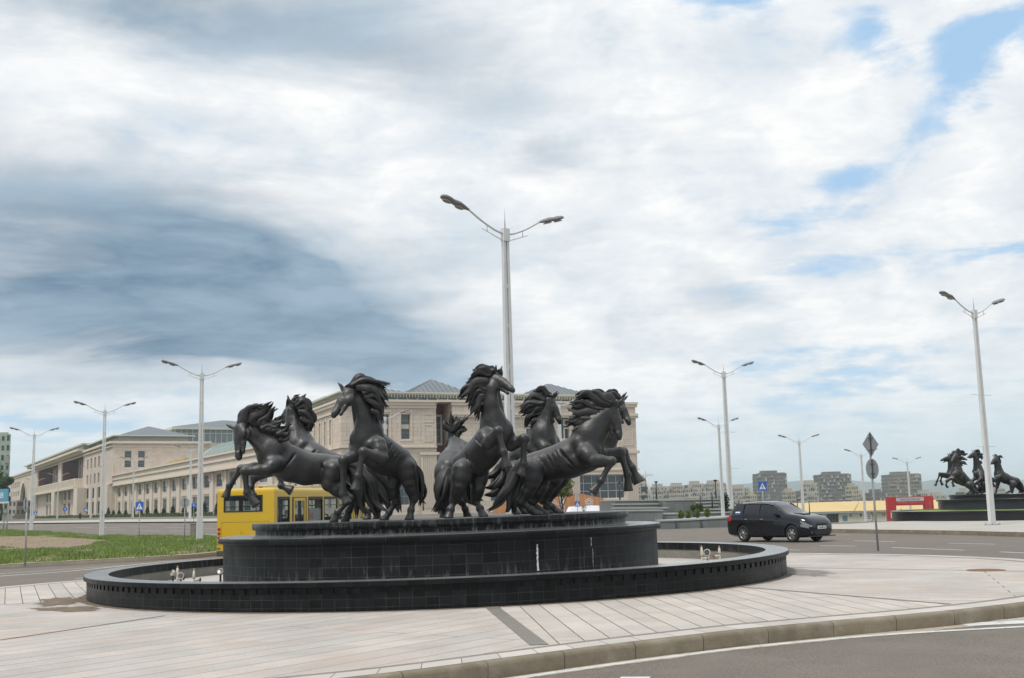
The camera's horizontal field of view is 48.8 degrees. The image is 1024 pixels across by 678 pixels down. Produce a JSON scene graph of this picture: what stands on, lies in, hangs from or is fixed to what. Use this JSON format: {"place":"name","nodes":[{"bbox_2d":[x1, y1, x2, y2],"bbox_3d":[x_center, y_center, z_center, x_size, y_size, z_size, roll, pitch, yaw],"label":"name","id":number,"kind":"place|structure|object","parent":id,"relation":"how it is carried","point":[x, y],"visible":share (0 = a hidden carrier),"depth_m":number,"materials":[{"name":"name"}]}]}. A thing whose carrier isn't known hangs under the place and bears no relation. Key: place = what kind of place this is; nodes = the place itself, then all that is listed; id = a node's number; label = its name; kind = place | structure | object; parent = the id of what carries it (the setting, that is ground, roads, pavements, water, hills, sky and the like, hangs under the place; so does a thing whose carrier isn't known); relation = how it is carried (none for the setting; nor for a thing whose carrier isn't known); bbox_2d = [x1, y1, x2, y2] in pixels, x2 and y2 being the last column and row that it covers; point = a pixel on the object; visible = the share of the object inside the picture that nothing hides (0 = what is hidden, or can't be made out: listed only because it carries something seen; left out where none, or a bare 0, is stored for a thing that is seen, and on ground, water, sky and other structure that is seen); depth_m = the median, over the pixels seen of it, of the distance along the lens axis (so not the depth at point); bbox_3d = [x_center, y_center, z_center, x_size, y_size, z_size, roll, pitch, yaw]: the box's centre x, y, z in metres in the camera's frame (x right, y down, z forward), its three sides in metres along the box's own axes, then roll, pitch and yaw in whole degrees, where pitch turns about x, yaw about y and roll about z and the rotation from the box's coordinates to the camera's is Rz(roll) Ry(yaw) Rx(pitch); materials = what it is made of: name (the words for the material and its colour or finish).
{"place":"outdoors","nodes":[
{"label":"outdoors","id":0,"kind":"place"},
{"bbox_2d":[8,517,114,519],"bbox_3d":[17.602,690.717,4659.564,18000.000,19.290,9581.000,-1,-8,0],"label":"ground","id":1,"kind":"structure","parent":0,"point":[50,518],"depth_m":304.24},
{"bbox_2d":[0,432,10,519],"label":"green tower block","id":2,"kind":"structure","parent":1,"relation":"on","point":[5,442],"depth_m":333.45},
{"bbox_2d":[0,435,10,508],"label":"windows","id":3,"kind":"structure","parent":2,"relation":"in","point":[8,436],"depth_m":333.46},
{"bbox_2d":[0,476,13,520],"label":"tree","id":4,"kind":"object","parent":1,"relation":"on","point":[8,481],"visible":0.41,"depth_m":238.22,"materials":[{"name":"green plant"}]},
{"bbox_2d":[8,500,35,518],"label":"building","id":5,"kind":"structure","parent":1,"relation":"on","point":[16,510],"depth_m":417.75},
{"bbox_2d":[9,502,35,513],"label":"windows","id":6,"kind":"structure","parent":5,"relation":"in","point":[21,503],"depth_m":419.59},
{"bbox_2d":[9,426,211,515],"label":"museum block","id":7,"kind":"structure","parent":1,"relation":"on","point":[156,446],"depth_m":378.21,"materials":[{"name":"beige stone"}]},
{"bbox_2d":[124,451,130,466],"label":"window","id":8,"kind":"structure","parent":7,"relation":"in","point":[127,453],"depth_m":348.61,"materials":[{"name":"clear glass"}]},
{"bbox_2d":[138,451,144,466],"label":"window","id":9,"kind":"structure","parent":7,"relation":"in","point":[140,453],"depth_m":350.49,"materials":[{"name":"clear glass"}]},
{"bbox_2d":[36,512,216,517],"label":"flower bed","id":10,"kind":"object","parent":1,"relation":"on","point":[172,514],"visible":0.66,"depth_m":246.48,"materials":[{"name":"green plant"}]},
{"bbox_2d":[112,441,290,514],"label":"museum wing","id":11,"kind":"structure","parent":1,"relation":"on","point":[161,487],"depth_m":265.34,"materials":[{"name":"stone"}]},
{"bbox_2d":[163,420,280,447],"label":"rooftop pavilion","id":12,"kind":"structure","parent":1,"relation":"on","point":[217,432],"depth_m":394.66,"materials":[{"name":"grey glass"}]},
{"bbox_2d":[283,379,639,516],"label":"museum building","id":13,"kind":"structure","parent":1,"relation":"on","point":[417,431],"depth_m":171.61,"materials":[{"name":"beige stone"}]},
{"bbox_2d":[401,414,408,438],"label":"window","id":14,"kind":"structure","parent":13,"relation":"in","point":[404,418],"depth_m":169.28,"materials":[{"name":"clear glass"}]},
{"bbox_2d":[400,485,409,504],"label":"window","id":15,"kind":"structure","parent":13,"relation":"in","point":[404,497],"depth_m":167.72,"materials":[{"name":"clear glass"}]},
{"bbox_2d":[436,417,440,442],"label":"window","id":16,"kind":"structure","parent":13,"relation":"in","point":[438,420],"depth_m":173.63,"materials":[{"name":"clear glass"}]},
{"bbox_2d":[388,397,576,400],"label":"attic windows","id":17,"kind":"structure","parent":13,"relation":"in","point":[388,397],"depth_m":172.07,"materials":[{"name":"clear glass"}]},
{"bbox_2d":[561,418,567,438],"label":"window","id":18,"kind":"structure","parent":13,"relation":"in","point":[562,427],"depth_m":178.75,"materials":[{"name":"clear glass"}]},
{"bbox_2d":[580,475,623,498],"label":"window","id":19,"kind":"structure","parent":13,"relation":"in","point":[610,488],"depth_m":180.07,"materials":[{"name":"clear glass"}]},
{"bbox_2d":[638,483,649,499],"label":"apartment block","id":20,"kind":"structure","parent":1,"relation":"on","point":[644,494],"depth_m":752.63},
{"bbox_2d":[650,484,668,499],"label":"apartment block","id":21,"kind":"structure","parent":1,"relation":"on","point":[662,492],"depth_m":777.50,"materials":[{"name":"concrete"}]},
{"bbox_2d":[667,483,684,498],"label":"apartment block","id":22,"kind":"structure","parent":1,"relation":"on","point":[676,490],"depth_m":802.25,"materials":[{"name":"concrete"}]},
{"bbox_2d":[684,481,705,498],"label":"apartment block","id":23,"kind":"structure","parent":1,"relation":"on","point":[694,489],"depth_m":752.98,"materials":[{"name":"concrete"}]},
{"bbox_2d":[705,480,725,498],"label":"apartment block","id":24,"kind":"structure","parent":1,"relation":"on","point":[709,486],"depth_m":777.72,"materials":[{"name":"concrete"}]},
{"bbox_2d":[732,485,749,505],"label":"apartment block","id":25,"kind":"structure","parent":1,"relation":"on","point":[740,492],"depth_m":801.91,"materials":[{"name":"concrete"}]},
{"bbox_2d":[745,492,756,501],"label":"apartment block","id":26,"kind":"structure","parent":1,"relation":"on","point":[751,497],"depth_m":752.84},
{"bbox_2d":[752,470,786,501],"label":"tower block","id":27,"kind":"structure","parent":1,"relation":"on","point":[775,481],"depth_m":892.02,"materials":[{"name":"concrete"}]},
{"bbox_2d":[752,474,786,501],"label":"windows","id":28,"kind":"structure","parent":27,"relation":"in","point":[757,474],"depth_m":892.39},
{"bbox_2d":[782,488,795,502],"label":"apartment block","id":29,"kind":"structure","parent":1,"relation":"on","point":[789,495],"depth_m":777.17,"materials":[{"name":"concrete"}]},
{"bbox_2d":[800,480,818,502],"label":"apartment block","id":30,"kind":"structure","parent":1,"relation":"on","point":[811,492],"depth_m":752.61,"materials":[{"name":"concrete"}]},
{"bbox_2d":[813,471,851,501],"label":"tower block","id":31,"kind":"structure","parent":1,"relation":"on","point":[832,486],"depth_m":891.63,"materials":[{"name":"concrete"}]},
{"bbox_2d":[813,475,850,501],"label":"windows","id":32,"kind":"structure","parent":31,"relation":"in","point":[825,475],"depth_m":891.52,"materials":[{"name":"glass"}]},
{"bbox_2d":[734,500,937,522],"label":"market hall","id":33,"kind":"structure","parent":1,"relation":"on","point":[847,511],"depth_m":276.89,"materials":[{"name":"metal"}]},
{"bbox_2d":[826,514,838,522],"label":"door","id":34,"kind":"structure","parent":33,"relation":"in","point":[832,518],"depth_m":276.58,"materials":[{"name":"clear glass"}]},
{"bbox_2d":[845,483,858,500],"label":"apartment block","id":35,"kind":"structure","parent":1,"relation":"on","point":[851,492],"depth_m":778.23,"materials":[{"name":"concrete"}]},
{"bbox_2d":[865,489,887,500],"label":"apartment block","id":36,"kind":"structure","parent":1,"relation":"on","point":[880,495],"depth_m":752.22,"materials":[{"name":"concrete"}]},
{"bbox_2d":[881,471,921,496],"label":"tower block","id":37,"kind":"structure","parent":1,"relation":"on","point":[894,484],"depth_m":891.76,"materials":[{"name":"concrete"}]},
{"bbox_2d":[881,474,921,495],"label":"windows","id":38,"kind":"structure","parent":37,"relation":"in","point":[919,474],"depth_m":892.17,"materials":[{"name":"glass"}]},
{"bbox_2d":[913,490,933,499],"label":"apartment block","id":39,"kind":"structure","parent":1,"relation":"on","point":[923,493],"depth_m":778.69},
{"bbox_2d":[933,492,946,499],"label":"apartment block","id":40,"kind":"structure","parent":1,"relation":"on","point":[938,495],"depth_m":801.25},
{"bbox_2d":[0,529,216,564],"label":"grass","id":41,"kind":"structure","parent":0,"point":[137,546],"depth_m":55.18,"materials":[{"name":"plant"}]},
{"bbox_2d":[23,497,27,564],"bbox_3d":[-17.659,6.959,41.002,0.090,2.447,0.540,5,-11,-40],"label":"traffic sign","id":42,"kind":"object","parent":41,"relation":"on","point":[25,505],"visible":1,"depth_m":40.98,"materials":[{"name":"metal"}]},
{"bbox_2d":[10,427,58,529],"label":"street lamp","id":43,"kind":"object","parent":41,"relation":"on","point":[34,435],"visible":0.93,"depth_m":116.49,"materials":[{"name":"metal"}]},
{"bbox_2d":[0,536,101,550],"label":"bare earth","id":44,"kind":"structure","parent":41,"relation":"on","point":[14,542],"depth_m":72.51,"materials":[{"name":"soil"}]},
{"bbox_2d":[73,401,135,535],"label":"street lamp","id":45,"kind":"object","parent":41,"relation":"on","point":[102,510],"visible":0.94,"depth_m":89.64,"materials":[{"name":"metal"}]},
{"bbox_2d":[135,502,143,537],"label":"traffic sign","id":46,"kind":"object","parent":41,"relation":"on","point":[139,506],"visible":0.94,"depth_m":73.27,"materials":[{"name":"metal"}]},
{"bbox_2d":[180,498,189,538],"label":"traffic sign","id":47,"kind":"object","parent":41,"relation":"on","point":[184,503],"visible":0.96,"depth_m":70.31,"materials":[{"name":"metal"}]},
{"bbox_2d":[161,360,241,538],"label":"street lamp","id":48,"kind":"object","parent":41,"relation":"on","point":[199,530],"visible":0.86,"depth_m":66.99,"materials":[{"name":"metal"}]},
{"bbox_2d":[0,518,216,522],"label":"pavement","id":49,"kind":"structure","parent":0,"point":[143,520],"depth_m":171.73,"materials":[{"name":"concrete"}]},
{"bbox_2d":[174,444,207,519],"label":"street lamp","id":50,"kind":"object","parent":49,"relation":"on","point":[190,490],"visible":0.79,"depth_m":160.45,"materials":[{"name":"metal"}]},
{"bbox_2d":[0,554,1023,677],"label":"paving","id":51,"kind":"structure","parent":0,"point":[211,645],"depth_m":15.47,"materials":[{"name":"stone"}]},
{"bbox_2d":[37,597,88,606],"bbox_3d":[-8.538,5.033,21.685,1.307,0.008,2.944,2,-9,-24],"label":"dirt patch","id":52,"kind":"object","parent":51,"relation":"on","point":[56,601],"visible":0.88,"depth_m":21.69,"materials":[{"name":"soil"}]},
{"bbox_2d":[34,606,97,611],"bbox_3d":[-7.797,4.742,19.850,1.196,0.010,2.272,4,-10,-34],"label":"dirt patch","id":53,"kind":"object","parent":51,"relation":"on","point":[79,608],"visible":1,"depth_m":19.84,"materials":[{"name":"soil"}]},
{"bbox_2d":[79,574,790,613],"bbox_3d":[-1.498,5.248,24.757,15.100,0.113,15.100,-1,-8,0],"label":"dirt line","id":54,"kind":"object","parent":51,"relation":"on","point":[782,577],"visible":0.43,"depth_m":18.34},
{"bbox_2d":[83,511,788,612],"bbox_3d":[-1.515,4.754,24.829,14.786,1.664,14.786,-2,-8,0],"label":"fountain","id":55,"kind":"object","parent":51,"relation":"on","point":[429,562],"visible":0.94,"depth_m":20.35,"materials":[{"name":"stone"}]},
{"bbox_2d":[221,401,388,521],"bbox_3d":[-3.987,2.388,21.989,3.276,2.355,1.077,0,-8,-12],"label":"horse statue","id":56,"kind":"object","parent":55,"relation":"on","point":[265,436],"visible":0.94,"depth_m":21.71,"materials":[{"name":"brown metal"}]},
{"bbox_2d":[249,394,401,519],"bbox_3d":[-4.319,2.653,25.660,3.630,2.906,1.079,-3,-8,8],"label":"horse statue","id":57,"kind":"object","parent":55,"relation":"on","point":[299,413],"visible":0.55,"depth_m":25.66,"materials":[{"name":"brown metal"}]},
{"bbox_2d":[331,373,426,519],"bbox_3d":[-2.532,2.067,21.555,0.992,2.764,2.008,-6,-9,28],"label":"horse statue","id":58,"kind":"object","parent":55,"relation":"on","point":[373,447],"visible":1,"depth_m":21.19,"materials":[{"name":"black metal"}]},
{"bbox_2d":[431,412,471,517],"bbox_3d":[-1.258,2.675,24.356,0.922,2.297,2.422,-1,-8,0],"label":"horse statue","id":59,"kind":"object","parent":55,"relation":"on","point":[455,429],"visible":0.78,"depth_m":23.71,"materials":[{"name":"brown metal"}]},
{"bbox_2d":[444,364,529,517],"bbox_3d":[-0.520,1.964,21.897,1.199,2.953,2.021,6,-11,-43],"label":"horse statue","id":60,"kind":"object","parent":55,"relation":"on","point":[486,447],"visible":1,"depth_m":21.65,"materials":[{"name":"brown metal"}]},
{"bbox_2d":[484,385,561,514],"bbox_3d":[0.321,2.460,24.992,2.010,2.799,0.921,-4,-9,16],"label":"horse statue","id":61,"kind":"object","parent":55,"relation":"on","point":[539,407],"visible":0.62,"depth_m":24.78,"materials":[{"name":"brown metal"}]},
{"bbox_2d":[486,389,632,514],"bbox_3d":[0.934,2.251,22.538,2.986,2.487,1.187,-1,-8,0],"label":"horse statue","id":62,"kind":"object","parent":55,"relation":"on","point":[594,419],"visible":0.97,"depth_m":22.38,"materials":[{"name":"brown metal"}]},
{"bbox_2d":[538,389,644,513],"bbox_3d":[1.568,2.366,23.889,2.429,2.587,0.915,-3,-8,8],"label":"horse statue","id":63,"kind":"object","parent":55,"relation":"on","point":[555,488],"visible":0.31,"depth_m":23.57,"materials":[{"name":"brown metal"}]},
{"bbox_2d":[0,567,949,639],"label":"paving divider","id":64,"kind":"object","parent":51,"relation":"on","point":[734,586],"visible":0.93,"depth_m":17.15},
{"bbox_2d":[440,194,563,512],"bbox_3d":[-0.099,1.195,34.288,4.784,10.774,0.440,5,-11,-39],"label":"street lamp","id":65,"kind":"object","parent":51,"relation":"on","point":[509,406],"visible":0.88,"depth_m":34.48,"materials":[{"name":"metal"}]},
{"bbox_2d":[0,553,1023,677],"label":"border paving","id":66,"kind":"structure","parent":51,"relation":"on","point":[556,648],"depth_m":13.19,"materials":[{"name":"concrete"}]},
{"bbox_2d":[485,607,547,644],"bbox_3d":[-0.004,3.787,15.086,0.210,0.008,4.991,0,-8,-7],"label":"paving strip","id":67,"kind":"object","parent":51,"relation":"on","point":[527,635],"visible":1,"depth_m":14.48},
{"bbox_2d":[787,567,835,575],"bbox_3d":[5.309,4.946,24.244,2.176,0.016,6.696,0,-8,-10],"label":"mortar apron","id":68,"kind":"object","parent":51,"relation":"on","point":[791,571],"visible":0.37,"depth_m":22.89,"materials":[{"name":"concrete"}]},
{"bbox_2d":[966,569,1004,570],"bbox_3d":[9.219,4.492,21.980,0.720,0.012,0.720,-1,-8,0],"label":"manhole cover","id":69,"kind":"object","parent":51,"relation":"on","point":[985,570],"visible":1,"depth_m":21.92,"materials":[{"name":"metal"}]},
{"bbox_2d":[0,512,1023,677],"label":"road","id":70,"kind":"structure","parent":0,"point":[990,653],"depth_m":13.09,"materials":[{"name":"asphalt"}]},
{"bbox_2d":[0,489,8,502],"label":"billboard","id":71,"kind":"object","parent":70,"relation":"on","point":[4,495],"visible":1,"depth_m":158.60,"materials":[{"name":"paint"}]},
{"bbox_2d":[81,465,103,517],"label":"street lamp","id":72,"kind":"object","parent":70,"relation":"on","point":[91,470],"visible":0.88,"depth_m":231.81,"materials":[{"name":"metal"}]},
{"bbox_2d":[0,552,215,568],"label":"kerb","id":73,"kind":"structure","parent":70,"relation":"on","point":[98,561],"depth_m":42.77,"materials":[{"name":"concrete"}]},
{"bbox_2d":[120,456,147,517],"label":"street lamp","id":74,"kind":"object","parent":70,"relation":"on","point":[133,487],"visible":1,"depth_m":199.43,"materials":[{"name":"metal"}]},
{"bbox_2d":[216,485,366,556],"bbox_3d":[-8.778,7.444,46.467,2.374,2.785,9.062,-4,-9,15],"label":"bus","id":75,"kind":"object","parent":70,"relation":"on","point":[240,522],"visible":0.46,"depth_m":42.52,"materials":[{"name":"yellow paint"}]},
{"bbox_2d":[0,524,1023,677],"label":"road markings","id":76,"kind":"object","parent":70,"relation":"on","point":[995,622],"visible":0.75,"depth_m":13.64,"materials":[{"name":"paint"}]},
{"bbox_2d":[26,553,1023,677],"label":"kerb","id":77,"kind":"structure","parent":70,"relation":"on","point":[549,661],"depth_m":13.03,"materials":[{"name":"concrete"}]},
{"bbox_2d":[493,493,604,513],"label":"hoarding","id":78,"kind":"object","parent":70,"relation":"on","point":[586,500],"visible":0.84,"depth_m":110.82,"materials":[{"name":"metal"}]},
{"bbox_2d":[557,479,574,510],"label":"tree","id":79,"kind":"object","parent":70,"relation":"on","point":[564,492],"visible":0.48,"depth_m":79.13,"materials":[{"name":"green plant"}]},
{"bbox_2d":[557,399,575,511],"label":"street lamp","id":80,"kind":"object","parent":70,"relation":"on","point":[559,429],"visible":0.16,"depth_m":96.82,"materials":[{"name":"metal"}]},
{"bbox_2d":[565,506,582,511],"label":"hatchback car","id":81,"kind":"object","parent":70,"relation":"on","point":[572,508],"visible":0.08,"depth_m":95.16,"materials":[{"name":"white paint"}]},
{"bbox_2d":[583,505,598,510],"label":"hatchback car","id":82,"kind":"object","parent":70,"relation":"on","point":[591,508],"visible":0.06,"depth_m":94.51,"materials":[{"name":"white paint"}]},
{"bbox_2d":[553,652,709,670],"bbox_3d":[1.386,3.544,12.496,3.117,0.024,0.487,3,-9,-29],"label":"sand drift","id":83,"kind":"object","parent":70,"relation":"on","point":[641,658],"visible":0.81,"depth_m":12.50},
{"bbox_2d":[599,499,733,521],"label":"terrace","id":84,"kind":"structure","parent":70,"relation":"on","point":[650,510],"depth_m":72.38,"materials":[{"name":"grey stone"}]},
{"bbox_2d":[640,470,652,499],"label":"mast","id":85,"kind":"object","parent":84,"relation":"on","point":[648,484],"visible":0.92,"depth_m":81.27,"materials":[{"name":"metal"}]},
{"bbox_2d":[724,492,729,511],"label":"conifer","id":86,"kind":"object","parent":84,"relation":"on","point":[726,500],"visible":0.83,"depth_m":72.13,"materials":[{"name":"green plant"}]},
{"bbox_2d":[654,516,728,528],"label":"planter wall","id":87,"kind":"structure","parent":70,"relation":"on","point":[705,522],"depth_m":66.81,"materials":[{"name":"concrete"}]},
{"bbox_2d":[697,417,737,515],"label":"street lamp","id":88,"kind":"object","parent":70,"relation":"on","point":[721,478],"visible":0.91,"depth_m":70.09,"materials":[{"name":"metal"}]},
{"bbox_2d":[691,360,753,507],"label":"street lamp","id":89,"kind":"object","parent":70,"relation":"on","point":[723,373],"visible":0.89,"depth_m":74.43,"materials":[{"name":"metal"}]},
{"bbox_2d":[758,482,766,500],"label":"traffic sign","id":90,"kind":"object","parent":70,"relation":"on","point":[762,486],"visible":0.9,"depth_m":74.31,"materials":[{"name":"metal"}]},
{"bbox_2d":[505,617,1023,677],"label":"gutter dirt","id":91,"kind":"structure","parent":70,"relation":"on","point":[937,628],"depth_m":13.78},
{"bbox_2d":[727,501,834,541],"bbox_3d":[10.332,7.027,43.618,1.976,1.548,3.941,5,-11,-39],"label":"estate car","id":92,"kind":"object","parent":70,"relation":"on","point":[768,520],"visible":1,"depth_m":43.05,"materials":[{"name":"black paint"}]},
{"bbox_2d":[778,434,818,510],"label":"street lamp","id":93,"kind":"object","parent":70,"relation":"on","point":[801,487],"visible":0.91,"depth_m":126.58,"materials":[{"name":"metal"}]},
{"bbox_2d":[844,448,876,521],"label":"street lamp","id":94,"kind":"object","parent":70,"relation":"on","point":[864,501],"visible":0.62,"depth_m":149.31,"materials":[{"name":"metal"}]},
{"bbox_2d":[863,432,878,550],"bbox_3d":[9.815,4.127,30.705,0.697,3.222,0.090,5,-10,-36],"label":"traffic sign","id":95,"kind":"object","parent":70,"relation":"on","point":[870,444],"visible":1,"depth_m":30.76,"materials":[{"name":"metal"}]},
{"bbox_2d":[892,457,920,509],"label":"street lamp","id":96,"kind":"object","parent":70,"relation":"on","point":[910,506],"visible":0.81,"depth_m":182.89,"materials":[{"name":"metal"}]},
{"bbox_2d":[885,496,933,520],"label":"gate","id":97,"kind":"structure","parent":70,"relation":"on","point":[926,502],"depth_m":172.56,"materials":[{"name":"red metal"}]},
{"bbox_2d":[831,529,1023,536],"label":"kerb","id":98,"kind":"structure","parent":70,"relation":"on","point":[977,533],"depth_m":46.18,"materials":[{"name":"concrete"}]},
{"bbox_2d":[890,493,1023,520],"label":"fountain","id":99,"kind":"object","parent":70,"relation":"on","point":[973,507],"visible":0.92,"depth_m":61.94,"materials":[{"name":"black stone"}]},
{"bbox_2d":[934,451,970,493],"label":"horse statue","id":100,"kind":"object","parent":99,"relation":"on","point":[947,474],"visible":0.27,"depth_m":64.35,"materials":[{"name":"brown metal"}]},
{"bbox_2d":[945,448,977,493],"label":"horse statue","id":101,"kind":"object","parent":99,"relation":"on","point":[959,475],"visible":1,"depth_m":62.79,"materials":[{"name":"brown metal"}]},
{"bbox_2d":[967,449,985,493],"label":"horse statue","id":102,"kind":"object","parent":99,"relation":"on","point":[976,455],"visible":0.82,"depth_m":65.27,"materials":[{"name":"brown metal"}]},
{"bbox_2d":[991,454,1023,493],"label":"horse statue","id":103,"kind":"object","parent":99,"relation":"on","point":[1002,476],"visible":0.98,"depth_m":63.80,"materials":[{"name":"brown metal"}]},
{"bbox_2d":[0,0,1023,486],"label":"sky","id":104,"kind":"structure","parent":0,"point":[793,189],"materials":[{"name":"white"}]},
{"bbox_2d":[726,480,1023,498],"bbox_3d":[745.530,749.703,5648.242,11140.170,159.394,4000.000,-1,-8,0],"label":"hills","id":105,"kind":"structure","parent":0,"point":[926,485],"depth_m":4655.09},
{"bbox_2d":[832,520,1023,531],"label":"paving","id":106,"kind":"structure","parent":0,"point":[1012,526],"depth_m":52.93,"materials":[{"name":"concrete"}]},
{"bbox_2d":[939,291,1004,524],"bbox_3d":[21.942,3.234,52.705,4.784,10.774,0.440,4,-10,-33],"label":"street lamp","id":107,"kind":"object","parent":106,"relation":"on","point":[985,446],"visible":1,"depth_m":52.53,"materials":[{"name":"metal"}]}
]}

